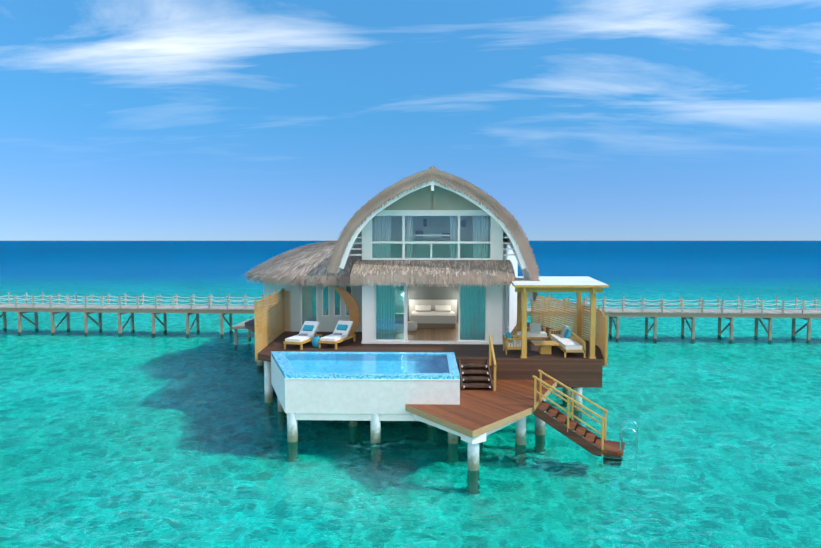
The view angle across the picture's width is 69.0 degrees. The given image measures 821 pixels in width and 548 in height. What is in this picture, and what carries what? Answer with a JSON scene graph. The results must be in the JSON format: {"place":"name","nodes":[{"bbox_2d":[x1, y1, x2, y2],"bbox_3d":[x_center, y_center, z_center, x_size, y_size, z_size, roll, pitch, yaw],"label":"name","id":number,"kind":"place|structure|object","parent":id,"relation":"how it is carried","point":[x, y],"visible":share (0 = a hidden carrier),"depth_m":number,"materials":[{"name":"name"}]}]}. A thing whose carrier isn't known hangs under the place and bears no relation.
{"place":"outdoors","nodes":[
{"label":"outdoors","id":0,"kind":"place"},
{"bbox_2d":[263,279,361,331],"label":"pavilion walls","id":1,"kind":"structure","parent":0,"point":[326,308],"depth_m":28.61,"materials":[{"name":"white paint"}]},
{"bbox_2d":[243,240,361,286],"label":"pavilion roof","id":2,"kind":"structure","parent":1,"relation":"on","point":[306,263],"depth_m":28.05,"materials":[{"name":"wicker"}]},
{"bbox_2d":[0,241,820,547],"bbox_3d":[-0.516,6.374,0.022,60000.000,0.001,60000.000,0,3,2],"label":"sea water","id":3,"kind":"structure","parent":0,"point":[140,435],"depth_m":19.64,"materials":[{"name":"teal liquid"}]},
{"bbox_2d":[0,0,820,240],"label":"sky","id":4,"kind":"structure","parent":0,"point":[121,120],"materials":[{"name":"blue"}]},
{"bbox_2d":[383,185,481,217],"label":"gable wall","id":5,"kind":"structure","parent":0,"point":[427,198],"depth_m":24.96,"materials":[{"name":"paint"}]},
{"label":"seabed","id":6,"kind":"structure","parent":0,"visible":0},
{"bbox_2d":[232,319,251,344],"bbox_3d":[-9.892,4.618,38.150,1.800,3.050,3.800,0,3,2],"label":"service landing","id":7,"kind":"object","parent":6,"relation":"on","point":[241,325],"visible":0.1,"depth_m":36.37,"materials":[{"name":"grey wood"}]},
{"bbox_2d":[0,292,820,339],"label":"jetty","id":8,"kind":"object","parent":6,"relation":"on","point":[768,314],"visible":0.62,"depth_m":40.56,"materials":[{"name":"grey wood"}]},
{"bbox_2d":[257,333,581,470],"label":"support pillars","id":9,"kind":"structure","parent":6,"relation":"on","point":[375,420],"depth_m":18.83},
{"bbox_2d":[283,321,321,349],"bbox_3d":[-4.463,2.527,24.912,0.790,0.902,2.060,1,3,16],"label":"sun lounger","id":10,"kind":"object","parent":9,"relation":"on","point":[307,333],"visible":0.94,"depth_m":24.88,"materials":[{"name":"white fabric"}]},
{"bbox_2d":[312,336,319,347],"bbox_3d":[-3.837,2.787,24.409,0.400,0.440,0.400,0,3,2],"label":"ceramic stool","id":11,"kind":"object","parent":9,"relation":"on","point":[315,343],"visible":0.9,"depth_m":24.25,"materials":[{"name":"teal ceramic"}]},
{"bbox_2d":[318,320,355,348],"bbox_3d":[-3.058,2.518,25.074,0.790,0.902,2.060,1,3,18],"label":"sun lounger","id":12,"kind":"object","parent":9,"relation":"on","point":[341,332],"visible":1,"depth_m":25.14,"materials":[{"name":"white fabric"}]},
{"bbox_2d":[321,285,359,334],"bbox_3d":[-3.250,1.659,27.686,1.812,2.372,0.350,0,3,2],"label":"crescent shower","id":13,"kind":"object","parent":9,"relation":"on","point":[351,304],"visible":0.85,"depth_m":27.61,"materials":[{"name":"brown wood"}]},
{"bbox_2d":[271,351,459,413],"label":"infinity pool","id":14,"kind":"structure","parent":9,"relation":"on","point":[343,393],"depth_m":18.75,"materials":[{"name":"tile"}]},
{"bbox_2d":[284,354,449,372],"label":"pool water","id":15,"kind":"structure","parent":14,"relation":"in","point":[388,363],"depth_m":20.60,"materials":[{"name":"blue liquid"}]},
{"bbox_2d":[395,286,417,330],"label":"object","id":16,"kind":"object","parent":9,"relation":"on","point":[412,326],"visible":0.23,"depth_m":28.96,"materials":[{"name":"beige"}]},
{"bbox_2d":[245,317,603,437],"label":"villa deck","id":17,"kind":"structure","parent":9,"relation":"on","point":[496,387],"depth_m":21.90,"materials":[{"name":"brown wood"}]},
{"bbox_2d":[254,288,607,366],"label":"privacy screens","id":18,"kind":"object","parent":17,"relation":"on","point":[602,319],"visible":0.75,"depth_m":26.51,"materials":[{"name":"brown wood"}]},
{"bbox_2d":[361,210,517,343],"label":"facade","id":19,"kind":"structure","parent":17,"relation":"on","point":[431,237],"depth_m":25.33,"materials":[{"name":"white paint"}]},
{"bbox_2d":[374,216,488,339],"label":"curtains","id":20,"kind":"object","parent":19,"relation":"attached to","point":[379,233],"depth_m":25.52,"materials":[{"name":"teal fabric"}]},
{"bbox_2d":[327,166,539,305],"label":"arched roof","id":21,"kind":"structure","parent":19,"relation":"on","point":[514,237],"depth_m":23.83,"materials":[{"name":"grey wicker"}]},
{"bbox_2d":[503,332,526,354],"bbox_3d":[4.066,2.673,23.287,0.820,0.793,0.800,0,3,2],"label":"lounge armchair","id":22,"kind":"object","parent":17,"relation":"on","point":[510,342],"visible":0.79,"depth_m":22.96,"materials":[{"name":"brown wood"}]},
{"bbox_2d":[531,341,559,353],"bbox_3d":[5.213,2.864,23.167,0.950,0.425,0.800,0,3,2],"label":"coffee table","id":23,"kind":"object","parent":17,"relation":"on","point":[544,347],"visible":1,"depth_m":22.99,"materials":[{"name":"brown wood"}]},
{"bbox_2d":[532,370,637,459],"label":"water stairs","id":24,"kind":"structure","parent":17,"relation":"attached to","point":[603,446],"depth_m":18.22,"materials":[{"name":"brown wood"}]},
{"bbox_2d":[349,260,515,286],"bbox_3d":[0.876,-0.028,24.391,6.885,1.063,1.507,0,3,2],"label":"canopy","id":25,"kind":"object","parent":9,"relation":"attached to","point":[443,272],"visible":1,"depth_m":24.06,"materials":[{"name":"brown plant"}]},
{"bbox_2d":[409,300,456,328],"bbox_3d":[1.160,2.017,30.478,2.500,1.200,2.310,0,3,2],"label":"bed","id":26,"kind":"object","parent":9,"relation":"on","point":[439,314],"visible":0.94,"depth_m":30.59,"materials":[{"name":"white fabric"}]},
{"bbox_2d":[514,323,585,357],"bbox_3d":[5.522,2.600,24.133,2.115,0.844,3.675,0,3,2],"label":"lounge sofa","id":27,"kind":"object","parent":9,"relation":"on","point":[567,339],"visible":0.9,"depth_m":24.34,"materials":[{"name":"white fabric"}]},
{"bbox_2d":[512,276,608,358],"bbox_3d":[5.899,1.629,24.417,4.100,2.750,5.330,0,3,2],"label":"pergola","id":28,"kind":"object","parent":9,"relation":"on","point":[522,285],"visible":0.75,"depth_m":22.15,"materials":[{"name":"yellow wood"}]}
]}

